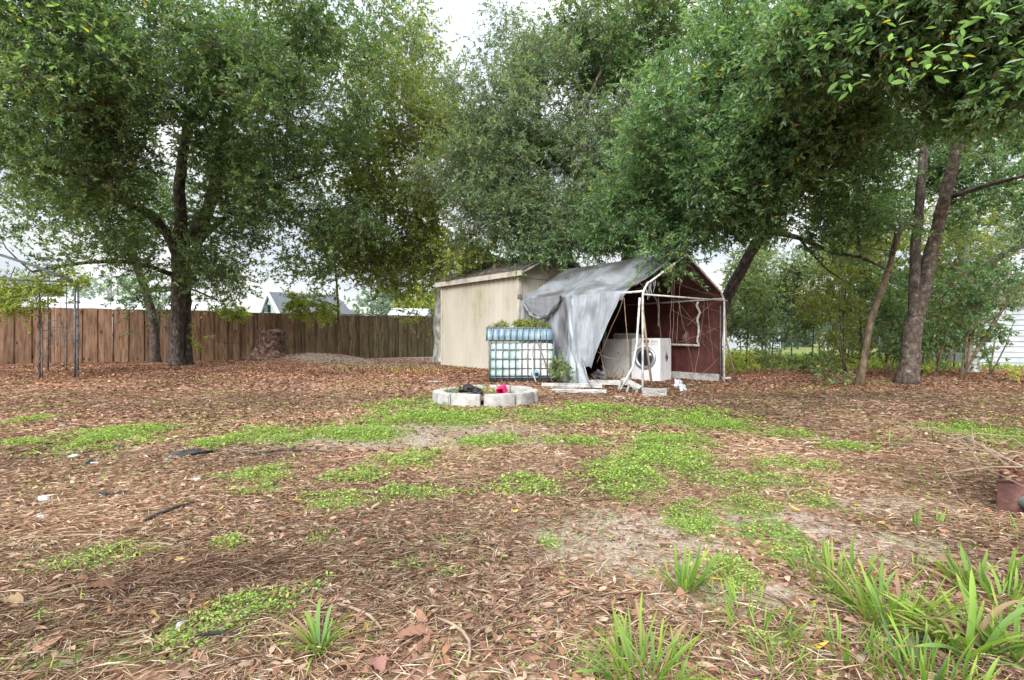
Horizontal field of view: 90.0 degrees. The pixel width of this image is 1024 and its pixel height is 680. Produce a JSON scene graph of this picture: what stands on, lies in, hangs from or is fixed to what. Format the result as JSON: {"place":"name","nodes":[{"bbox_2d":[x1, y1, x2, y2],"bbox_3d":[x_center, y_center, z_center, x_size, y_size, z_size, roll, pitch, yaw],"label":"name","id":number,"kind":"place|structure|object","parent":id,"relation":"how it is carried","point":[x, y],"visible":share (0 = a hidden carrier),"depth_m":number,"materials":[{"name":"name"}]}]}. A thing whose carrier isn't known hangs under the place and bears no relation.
{"place":"outdoors","nodes":[
{"label":"outdoors","id":0,"kind":"place"},
{"bbox_2d":[0,341,1023,679],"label":"ground","id":1,"kind":"structure","parent":0,"point":[626,513],"depth_m":2.75,"materials":[{"name":"brown soil"}]},
{"bbox_2d":[0,592,23,605],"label":"leaf","id":2,"kind":"object","parent":1,"relation":"on","point":[17,597],"visible":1,"depth_m":1.90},
{"bbox_2d":[0,254,79,377],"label":"iron arbour","id":3,"kind":"object","parent":1,"relation":"on","point":[76,337],"visible":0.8,"depth_m":11.39,"materials":[{"name":"metal"}]},
{"bbox_2d":[0,265,93,376],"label":"hanging vine","id":4,"kind":"object","parent":3,"relation":"hanging from","point":[19,294],"visible":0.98,"depth_m":11.07,"materials":[{"name":"plant"}]},
{"bbox_2d":[10,533,116,539],"bbox_3d":[-2.209,0.981,2.548,0.502,0.019,0.056,0,0,-3],"label":"fallen stick","id":5,"kind":"object","parent":1,"relation":"on","point":[69,535],"visible":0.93,"depth_m":2.56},
{"bbox_2d":[0,260,163,303],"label":"bare tree","id":6,"kind":"object","parent":1,"relation":"on","point":[101,288],"visible":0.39,"depth_m":39.90,"materials":[{"name":"green plant"}]},
{"bbox_2d":[38,297,145,331],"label":"long building","id":7,"kind":"structure","parent":1,"relation":"on","point":[92,303],"depth_m":38.56,"materials":[{"name":"white"}]},
{"bbox_2d":[0,102,263,362],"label":"leaning tree","id":8,"kind":"object","parent":1,"relation":"on","point":[148,305],"visible":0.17,"depth_m":16.09,"materials":[{"name":"green plant"}]},
{"bbox_2d":[116,292,204,309],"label":"tree","id":9,"kind":"object","parent":1,"relation":"on","point":[159,305],"visible":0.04,"depth_m":69.97,"materials":[{"name":"green plant"}]},
{"bbox_2d":[143,501,198,521],"bbox_3d":[-1.946,0.970,2.914,0.048,0.022,0.343,0,0,15],"label":"fallen stick","id":10,"kind":"object","parent":1,"relation":"on","point":[164,511],"visible":0.98,"depth_m":2.90,"materials":[{"name":"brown wood"}]},
{"bbox_2d":[160,449,215,457],"bbox_3d":[-2.807,0.991,4.438,0.415,0.076,0.178,0,0,-32],"label":"char scrap","id":11,"kind":"object","parent":1,"relation":"on","point":[192,452],"visible":0.61,"depth_m":4.41,"materials":[{"name":"brown wood"}]},
{"bbox_2d":[165,302,222,311],"bbox_3d":[-21.324,-0.832,34.500,3.497,3.464,7.689,0,0,-29],"label":"carport","id":12,"kind":"object","parent":1,"relation":"on","point":[202,307],"visible":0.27,"depth_m":32.45,"materials":[{"name":"white"}]},
{"bbox_2d":[191,631,237,637],"bbox_3d":[-0.993,0.983,1.713,0.142,0.014,0.022,0,0,-13],"label":"fallen stick","id":13,"kind":"object","parent":1,"relation":"on","point":[210,633],"visible":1,"depth_m":1.71,"materials":[{"name":"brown wood"}]},
{"bbox_2d":[0,307,433,364],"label":"board fence","id":14,"kind":"object","parent":1,"relation":"on","point":[380,336],"visible":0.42,"depth_m":18.58,"materials":[{"name":"brown wood"}]},
{"bbox_2d":[187,298,252,359],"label":"fence shoot","id":15,"kind":"object","parent":1,"relation":"on","point":[236,315],"visible":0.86,"depth_m":17.37,"materials":[{"name":"green plant"}]},
{"bbox_2d":[0,0,440,365],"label":"oak tree","id":16,"kind":"object","parent":1,"relation":"on","point":[86,88],"visible":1,"depth_m":12.43,"materials":[{"name":"green plant"}]},
{"bbox_2d":[135,0,347,364],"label":"oak tree","id":17,"kind":"object","parent":1,"relation":"on","point":[188,344],"visible":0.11,"depth_m":15.79,"materials":[{"name":"green plant"}]},
{"bbox_2d":[0,526,488,648],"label":"needle heap","id":18,"kind":"object","parent":1,"relation":"on","point":[277,562],"visible":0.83,"depth_m":2.13,"materials":[{"name":"brown plant"}]},
{"bbox_2d":[87,578,115,588],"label":"leaf","id":19,"kind":"object","parent":18,"relation":"on","point":[100,582],"visible":0.95,"depth_m":2.04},
{"bbox_2d":[241,329,289,359],"bbox_3d":[-8.188,0.137,17.303,1.732,1.046,1.577,0,0,0],"label":"tree stump","id":20,"kind":"object","parent":1,"relation":"on","point":[270,344],"visible":0.91,"depth_m":16.91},
{"bbox_2d":[246,449,334,454],"bbox_3d":[-1.919,0.976,4.481,0.752,0.026,0.083,0,0,-4],"label":"fallen stick","id":21,"kind":"object","parent":1,"relation":"on","point":[288,450],"visible":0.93,"depth_m":4.49,"materials":[{"name":"brown wood"}]},
{"bbox_2d":[260,292,352,313],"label":"neighbour house","id":22,"kind":"structure","parent":1,"relation":"on","point":[272,302],"depth_m":33.89,"materials":[{"name":"grey"}]},
{"bbox_2d":[259,595,360,675],"bbox_3d":[-0.641,0.931,1.626,0.319,0.161,0.261,0,0,36],"label":"strap leaf plant","id":23,"kind":"object","parent":1,"relation":"on","point":[313,638],"visible":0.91,"depth_m":1.64,"materials":[{"name":"plant"}]},
{"bbox_2d":[279,239,364,353],"bbox_3d":[-6.704,-1.960,18.598,2.848,5.451,3.042,0,0,0],"label":"young tree","id":24,"kind":"object","parent":1,"relation":"on","point":[298,304],"visible":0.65,"depth_m":17.79,"materials":[{"name":"green plant"}]},
{"bbox_2d":[336,602,382,630],"bbox_3d":[-0.536,0.983,1.829,0.282,0.016,0.036,0,0,40],"label":"fallen stick","id":25,"kind":"object","parent":1,"relation":"on","point":[370,616],"visible":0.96,"depth_m":1.84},
{"bbox_2d":[342,286,410,316],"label":"tree","id":26,"kind":"object","parent":1,"relation":"on","point":[376,306],"visible":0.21,"depth_m":63.60,"materials":[{"name":"green plant"}]},
{"bbox_2d":[369,653,386,673],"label":"leaf","id":27,"kind":"object","parent":1,"relation":"on","point":[379,663],"visible":1,"depth_m":1.54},
{"bbox_2d":[281,0,509,362],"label":"lichen tree","id":28,"kind":"object","parent":1,"relation":"on","point":[412,259],"visible":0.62,"depth_m":16.79,"materials":[{"name":"green plant"}]},
{"bbox_2d":[388,308,431,316],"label":"outbuilding","id":29,"kind":"structure","parent":1,"relation":"on","point":[423,312],"depth_m":43.39,"materials":[{"name":"white"}]},
{"bbox_2d":[390,280,435,315],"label":"tree","id":30,"kind":"object","parent":1,"relation":"on","point":[433,300],"visible":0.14,"depth_m":57.38,"materials":[{"name":"green plant"}]},
{"bbox_2d":[394,624,436,639],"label":"leaf","id":31,"kind":"object","parent":1,"relation":"on","point":[411,630],"visible":1,"depth_m":1.70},
{"bbox_2d":[433,391,454,404],"bbox_3d":[-1.052,0.920,7.974,0.223,0.202,0.478,0,0,-38],"label":"concrete block","id":32,"kind":"object","parent":1,"relation":"on","point":[441,397],"depth_m":7.85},
{"bbox_2d":[437,616,470,666],"bbox_3d":[-0.174,0.979,1.681,0.060,0.013,0.303,0,0,-25],"label":"fallen stick","id":33,"kind":"object","parent":1,"relation":"on","point":[462,631],"visible":0.98,"depth_m":1.71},
{"bbox_2d":[451,393,480,407],"bbox_3d":[-0.681,0.914,7.712,0.476,0.202,0.223,0,-1,21],"label":"concrete block","id":34,"kind":"object","parent":1,"relation":"on","point":[464,399],"depth_m":7.61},
{"bbox_2d":[443,382,499,393],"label":"ring weed","id":35,"kind":"object","parent":1,"relation":"on","point":[484,388],"visible":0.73,"depth_m":8.44,"materials":[{"name":"beige plant"}]},
{"bbox_2d":[484,393,514,406],"bbox_3d":[-0.200,0.912,7.702,0.478,0.202,0.223,-1,0,-16],"label":"concrete block","id":36,"kind":"object","parent":1,"relation":"on","point":[501,399],"depth_m":7.60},
{"bbox_2d":[435,249,580,368],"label":"garden shed","id":37,"kind":"structure","parent":1,"relation":"on","point":[475,304],"depth_m":14.22,"materials":[{"name":"paint"}]},
{"bbox_2d":[0,386,1023,679],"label":"dry straw","id":38,"kind":"object","parent":1,"relation":"on","point":[90,514],"visible":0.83,"depth_m":2.64,"materials":[{"name":"brown plant"}]},
{"bbox_2d":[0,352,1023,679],"bbox_3d":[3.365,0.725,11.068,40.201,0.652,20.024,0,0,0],"label":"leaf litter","id":39,"kind":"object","parent":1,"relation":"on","point":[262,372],"visible":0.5,"depth_m":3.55,"materials":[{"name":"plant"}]},
{"bbox_2d":[0,376,1023,679],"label":"clover cover","id":40,"kind":"object","parent":1,"relation":"on","point":[510,436],"visible":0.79,"depth_m":4.01,"materials":[{"name":"plant"}]},
{"bbox_2d":[2,414,1023,679],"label":"grass seedlings","id":41,"kind":"object","parent":1,"relation":"on","point":[422,514],"depth_m":3.28,"materials":[{"name":"plant"}]},
{"bbox_2d":[4,353,1023,378],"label":"lawn grass","id":42,"kind":"structure","parent":1,"relation":"on","point":[878,365],"depth_m":16.25,"materials":[{"name":"plant"}]},
{"bbox_2d":[489,340,553,381],"bbox_3d":[0.195,0.430,10.757,1.349,0.847,0.855,0,0,0],"label":"water tote","id":43,"kind":"object","parent":1,"relation":"on","point":[511,361],"visible":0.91,"depth_m":10.39,"materials":[{"name":"white plastic"}]},
{"bbox_2d":[486,327,552,340],"bbox_3d":[0.150,-0.118,10.763,1.372,0.293,0.876,0,0,0],"label":"planter tub","id":44,"kind":"object","parent":43,"relation":"on","point":[522,334],"visible":0.94,"depth_m":10.35,"materials":[{"name":"blue plastic"}]},
{"bbox_2d":[489,316,550,328],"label":"tub plant","id":45,"kind":"object","parent":44,"relation":"in","point":[523,323],"visible":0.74,"depth_m":10.63,"materials":[{"name":"green plant"}]},
{"bbox_2d":[513,391,534,404],"bbox_3d":[0.172,0.916,7.981,0.223,0.202,0.476,1,1,35],"label":"concrete block","id":46,"kind":"object","parent":1,"relation":"on","point":[525,397],"depth_m":7.85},
{"bbox_2d":[389,0,682,273],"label":"grey leaf tree","id":47,"kind":"object","parent":1,"relation":"on","point":[501,190],"visible":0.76,"depth_m":13.47,"materials":[{"name":"green plant"}]},
{"bbox_2d":[544,347,577,382],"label":"weed clump","id":48,"kind":"object","parent":1,"relation":"on","point":[556,369],"visible":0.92,"depth_m":10.21,"materials":[{"name":"green plant"}]},
{"bbox_2d":[541,383,601,387],"bbox_3d":[1.145,0.877,9.851,1.162,0.092,0.142,0,0,3],"label":"timber","id":49,"kind":"object","parent":1,"relation":"on","point":[576,385],"visible":0.96,"depth_m":9.79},
{"bbox_2d":[551,389,607,393],"bbox_3d":[1.235,0.940,9.408,1.022,0.082,0.142,0,0,14],"label":"timber","id":50,"kind":"object","parent":1,"relation":"on","point":[595,391],"visible":0.85,"depth_m":9.35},
{"bbox_2d":[558,635,624,672],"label":"grass clump","id":51,"kind":"object","parent":1,"relation":"on","point":[587,655],"visible":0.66,"depth_m":1.58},
{"bbox_2d":[589,380,626,386],"bbox_3d":[1.926,0.868,10.269,0.761,0.111,0.232,0,-14,8],"label":"timber","id":52,"kind":"object","parent":1,"relation":"on","point":[610,382],"visible":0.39,"depth_m":10.17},
{"bbox_2d":[602,333,640,378],"bbox_3d":[2.594,0.385,12.126,0.680,1.090,0.676,0,0,39],"label":"clothes washer","id":53,"kind":"object","parent":1,"relation":"on","point":[615,347],"visible":0.67,"depth_m":11.88,"materials":[{"name":"metal"}]},
{"bbox_2d":[521,253,730,389],"bbox_3d":[2.284,-0.385,11.493,3.686,2.821,3.513,0,0,-37],"label":"canopy shelter","id":54,"kind":"object","parent":1,"relation":"on","point":[578,308],"visible":0.74,"depth_m":11.35,"materials":[{"name":"fabric"}]},
{"bbox_2d":[597,277,719,379],"bbox_3d":[3.184,-0.300,10.206,3.085,2.192,1.170,0,0,-14],"label":"dry vine tangle","id":55,"kind":"object","parent":54,"relation":"hanging from","point":[660,331],"visible":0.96,"depth_m":10.15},
{"bbox_2d":[618,377,642,392],"bbox_3d":[2.177,0.873,9.447,0.380,0.192,0.180,29,28,32],"label":"hollow block","id":56,"kind":"object","parent":1,"relation":"on","point":[631,384],"depth_m":9.39,"materials":[{"name":"concrete"}]},
{"bbox_2d":[508,0,753,260],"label":"tall oak","id":57,"kind":"object","parent":1,"relation":"on","point":[624,27],"visible":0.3,"depth_m":14.66,"materials":[{"name":"green plant"}]},
{"bbox_2d":[568,588,720,679],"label":"strap leaf plant","id":58,"kind":"object","parent":1,"relation":"on","point":[626,639],"visible":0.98,"depth_m":1.54,"materials":[{"name":"plant"}]},
{"bbox_2d":[643,310,652,387],"bbox_3d":[2.485,0.175,9.393,0.213,1.455,0.048,0,0,7],"label":"wooden pole","id":59,"kind":"object","parent":1,"relation":"on","point":[648,358],"visible":0.78,"depth_m":9.38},
{"bbox_2d":[631,338,670,381],"bbox_3d":[3.159,0.445,11.644,0.686,0.970,0.722,0,0,39],"label":"washing machine","id":60,"kind":"object","parent":1,"relation":"on","point":[659,367],"visible":0.8,"depth_m":11.39,"materials":[{"name":"white metal"}]},
{"bbox_2d":[641,388,666,395],"bbox_3d":[2.538,0.929,9.145,0.440,0.139,0.260,0,0,12],"label":"paving block","id":61,"kind":"object","parent":1,"relation":"on","point":[654,391],"depth_m":9.04,"materials":[{"name":"concrete"}]},
{"bbox_2d":[642,541,729,595],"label":"strap leaf plant","id":62,"kind":"object","parent":1,"relation":"on","point":[686,583],"visible":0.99,"depth_m":2.05,"materials":[{"name":"plant"}]},
{"bbox_2d":[481,0,939,335],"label":"overhanging oak","id":63,"kind":"object","parent":1,"relation":"on","point":[744,173],"visible":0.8,"depth_m":9.60,"materials":[{"name":"green plant"}]},
{"bbox_2d":[725,306,736,380],"bbox_3d":[4.808,0.052,11.289,0.427,1.709,0.057,0,0,-28],"label":"wooden pole","id":64,"kind":"object","parent":1,"relation":"on","point":[730,357],"visible":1,"depth_m":11.26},
{"bbox_2d":[722,342,762,372],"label":"weed clump","id":65,"kind":"object","parent":1,"relation":"on","point":[736,360],"visible":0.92,"depth_m":13.57,"materials":[{"name":"green plant"}]},
{"bbox_2d":[722,325,780,349],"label":"house","id":66,"kind":"structure","parent":1,"relation":"on","point":[732,346],"depth_m":42.14,"materials":[{"name":"white"}]},
{"bbox_2d":[694,573,812,636],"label":"grass clump","id":67,"kind":"object","parent":1,"relation":"on","point":[733,597],"visible":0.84,"depth_m":1.83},
{"bbox_2d":[721,252,793,364],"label":"shrub","id":68,"kind":"object","parent":1,"relation":"on","point":[761,310],"visible":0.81,"depth_m":16.51,"materials":[{"name":"green plant"}]},
{"bbox_2d":[711,592,818,654],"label":"grass clump","id":69,"kind":"object","parent":1,"relation":"on","point":[790,639],"visible":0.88,"depth_m":1.73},
{"bbox_2d":[713,238,817,351],"bbox_3d":[9.706,-1.728,19.862,3.517,5.209,3.050,0,0,-28],"label":"shrub","id":70,"kind":"object","parent":1,"relation":"on","point":[770,254],"visible":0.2,"depth_m":19.66,"materials":[{"name":"green plant"}]},
{"bbox_2d":[750,344,794,372],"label":"weed clump","id":71,"kind":"object","parent":1,"relation":"on","point":[764,359],"visible":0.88,"depth_m":13.87,"materials":[{"name":"green plant"}]},
{"bbox_2d":[737,283,817,356],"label":"shrub","id":72,"kind":"object","parent":1,"relation":"on","point":[777,340],"visible":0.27,"depth_m":20.54,"materials":[{"name":"green plant"}]},
{"bbox_2d":[744,627,841,679],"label":"grass clump","id":73,"kind":"object","parent":1,"relation":"on","point":[798,660],"visible":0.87,"depth_m":1.55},
{"bbox_2d":[778,550,824,580],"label":"grass clump","id":74,"kind":"object","parent":1,"relation":"on","point":[805,561],"visible":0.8,"depth_m":2.17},
{"bbox_2d":[782,352,830,373],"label":"weed clump","id":75,"kind":"object","parent":1,"relation":"on","point":[795,360],"visible":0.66,"depth_m":13.60,"materials":[{"name":"green plant"}]},
{"bbox_2d":[778,301,839,346],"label":"tree","id":76,"kind":"object","parent":1,"relation":"on","point":[803,344],"visible":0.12,"depth_m":59.18,"materials":[{"name":"green plant"}]},
{"bbox_2d":[763,242,861,356],"bbox_3d":[11.062,-1.453,18.910,3.242,4.675,3.241,0,0,41],"label":"shrub","id":77,"kind":"object","parent":1,"relation":"on","point":[797,268],"visible":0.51,"depth_m":18.80,"materials":[{"name":"green plant"}]},
{"bbox_2d":[805,348,841,375],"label":"weed clump","id":78,"kind":"object","parent":1,"relation":"on","point":[816,358],"visible":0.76,"depth_m":12.53,"materials":[{"name":"green plant"}]},
{"bbox_2d":[722,333,929,357],"bbox_3d":[13.500,0.265,22.500,8.658,1.093,0.059,0,0,36],"label":"wire fence","id":79,"kind":"object","parent":1,"relation":"on","point":[801,346],"visible":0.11,"depth_m":22.89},
{"bbox_2d":[810,359,855,385],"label":"weed clump","id":80,"kind":"object","parent":1,"relation":"on","point":[818,375],"visible":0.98,"depth_m":10.51,"materials":[{"name":"green plant"}]},
{"bbox_2d":[783,235,893,373],"bbox_3d":[8.322,-0.805,13.120,2.261,3.518,2.252,0,0,0],"label":"sapling","id":81,"kind":"object","parent":1,"relation":"on","point":[843,307],"visible":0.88,"depth_m":12.93,"materials":[{"name":"green plant"}]},
{"bbox_2d":[788,534,898,592],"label":"strap leaf plant","id":82,"kind":"object","parent":1,"relation":"on","point":[825,549],"visible":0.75,"depth_m":2.15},
{"bbox_2d":[797,236,897,351],"bbox_3d":[13.217,-1.790,20.069,3.607,5.331,3.498,0,0,-34],"label":"shrub","id":83,"kind":"object","parent":1,"relation":"on","point":[837,281],"visible":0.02,"depth_m":19.92,"materials":[{"name":"green plant"}]},
{"bbox_2d":[811,301,887,356],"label":"shrub","id":84,"kind":"object","parent":1,"relation":"on","point":[829,327],"visible":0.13,"depth_m":21.63,"materials":[{"name":"green plant"}]},
{"bbox_2d":[817,211,894,350],"bbox_3d":[9.402,-1.417,13.962,1.909,4.756,1.924,0,0,0],"label":"sapling","id":85,"kind":"object","parent":1,"relation":"on","point":[859,310],"visible":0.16,"depth_m":13.96,"materials":[{"name":"green plant"}]},
{"bbox_2d":[807,601,911,668],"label":"grass clump","id":86,"kind":"object","parent":1,"relation":"on","point":[846,656],"visible":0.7,"depth_m":1.61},
{"bbox_2d":[713,0,1023,383],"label":"forked tree","id":87,"kind":"object","parent":1,"relation":"on","point":[962,61],"visible":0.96,"depth_m":6.90,"materials":[{"name":"green plant"}]},
{"bbox_2d":[815,214,939,364],"bbox_3d":[12.324,-1.628,17.243,3.626,5.110,3.006,0,0,-15],"label":"shrub","id":88,"kind":"object","parent":1,"relation":"on","point":[902,247],"visible":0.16,"depth_m":16.70,"materials":[{"name":"green plant"}]},
{"bbox_2d":[846,252,924,374],"bbox_3d":[8.979,-0.645,12.324,1.621,3.108,1.772,0,0,29],"label":"sapling","id":89,"kind":"object","parent":1,"relation":"on","point":[892,311],"visible":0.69,"depth_m":12.29,"materials":[{"name":"green plant"}]},
{"bbox_2d":[854,210,924,385],"bbox_3d":[7.622,-0.794,10.093,1.382,3.606,0.832,0,0,0],"label":"slim tree","id":90,"kind":"object","parent":1,"relation":"on","point":[860,379],"visible":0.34,"depth_m":10.36,"materials":[{"name":"beige plant"}]},
{"bbox_2d":[801,547,978,634],"bbox_3d":[1.330,0.881,1.791,0.515,0.247,0.451,0,0,0],"label":"strap leaf plant","id":91,"kind":"object","parent":1,"relation":"on","point":[876,598],"visible":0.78,"depth_m":1.79,"materials":[{"name":"plant"}]},
{"bbox_2d":[866,423,915,446],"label":"grass clump","id":92,"kind":"object","parent":1,"relation":"on","point":[889,437],"visible":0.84,"depth_m":4.83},
{"bbox_2d":[798,439,985,450],"bbox_3d":[3.496,0.962,4.753,1.501,0.020,0.064,0,0,22],"label":"fallen stick","id":93,"kind":"object","parent":1,"relation":"on","point":[886,442],"visible":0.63,"depth_m":4.78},
{"bbox_2d":[829,607,1008,679],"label":"strap leaf plant","id":94,"kind":"object","parent":1,"relation":"on","point":[912,651],"visible":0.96,"depth_m":1.53,"materials":[{"name":"plant"}]},
{"bbox_2d":[854,272,1000,372],"bbox_3d":[11.215,-0.406,14.022,3.028,2.748,3.674,0,0,0],"label":"shrub","id":95,"kind":"object","parent":1,"relation":"on","point":[957,322],"visible":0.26,"depth_m":13.39,"materials":[{"name":"green plant"}]},
{"bbox_2d":[865,565,1023,675],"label":"strap leaf plant","id":96,"kind":"object","parent":1,"relation":"on","point":[974,616],"visible":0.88,"depth_m":1.63,"materials":[{"name":"plant"}]},
{"bbox_2d":[877,165,1023,372],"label":"pale tree","id":97,"kind":"object","parent":1,"relation":"on","point":[968,247],"visible":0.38,"depth_m":14.41,"materials":[{"name":"green plant"}]},
{"bbox_2d":[901,235,1005,367],"bbox_3d":[13.758,-1.267,16.185,2.522,4.441,3.093,0,0,0],"label":"shrub","id":98,"kind":"object","parent":1,"relation":"on","point":[984,317],"visible":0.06,"depth_m":15.80,"materials":[{"name":"green plant"}]},
{"bbox_2d":[898,242,1013,375],"bbox_3d":[10.171,-0.697,11.289,2.508,3.133,1.775,0,0,0],"label":"sapling","id":99,"kind":"object","parent":1,"relation":"on","point":[943,336],"visible":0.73,"depth_m":11.33,"materials":[{"name":"green plant"}]},
{"bbox_2d":[917,545,1001,587],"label":"strap leaf plant","id":100,"kind":"object","parent":1,"relation":"on","point":[945,566],"visible":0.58,"depth_m":2.15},
{"bbox_2d":[910,543,1023,614],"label":"strap leaf plant","id":101,"kind":"object","parent":1,"relation":"on","point":[1007,582],"visible":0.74,"depth_m":2.02,"materials":[{"name":"plant"}]},
{"bbox_2d":[924,281,1023,365],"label":"white building","id":102,"kind":"structure","parent":1,"relation":"on","point":[1015,355],"depth_m":16.93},
{"bbox_2d":[927,581,1023,665],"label":"strap leaf plant","id":103,"kind":"object","parent":1,"relation":"on","point":[987,633],"visible":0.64,"depth_m":1.67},
{"bbox_2d":[945,219,1023,377],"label":"sapling","id":104,"kind":"object","parent":1,"relation":"on","point":[989,333],"visible":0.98,"depth_m":10.72,"materials":[{"name":"green plant"}]},
{"bbox_2d":[946,273,1023,375],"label":"sapling","id":105,"kind":"object","parent":1,"relation":"on","point":[986,353],"visible":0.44,"depth_m":12.48,"materials":[{"name":"green plant"}]},
{"bbox_2d":[947,212,1023,346],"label":"shrub","id":106,"kind":"object","parent":1,"relation":"on","point":[994,235],"visible":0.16,"depth_m":18.42,"materials":[{"name":"green plant"}]},
{"bbox_2d":[956,424,1023,450],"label":"grass clump","id":107,"kind":"object","parent":1,"relation":"on","point":[999,438],"visible":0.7,"depth_m":4.77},
{"bbox_2d":[988,366,1022,381],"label":"weed clump","id":108,"kind":"object","parent":1,"relation":"on","point":[1017,373],"visible":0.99,"depth_m":9.97,"materials":[{"name":"yellow plant"}]},
{"bbox_2d":[995,456,1023,514],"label":"rusty trough","id":109,"kind":"object","parent":1,"relation":"on","point":[1010,495],"visible":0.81,"depth_m":2.91,"materials":[{"name":"metal"}]},
{"bbox_2d":[868,410,1023,497],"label":"brush pile","id":110,"kind":"object","parent":109,"relation":"on","point":[994,454],"visible":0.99,"depth_m":3.50,"materials":[{"name":"wood"}]},
{"bbox_2d":[0,0,1023,337],"label":"sky","id":111,"kind":"structure","parent":0,"point":[462,22],"materials":[{"name":"white"}]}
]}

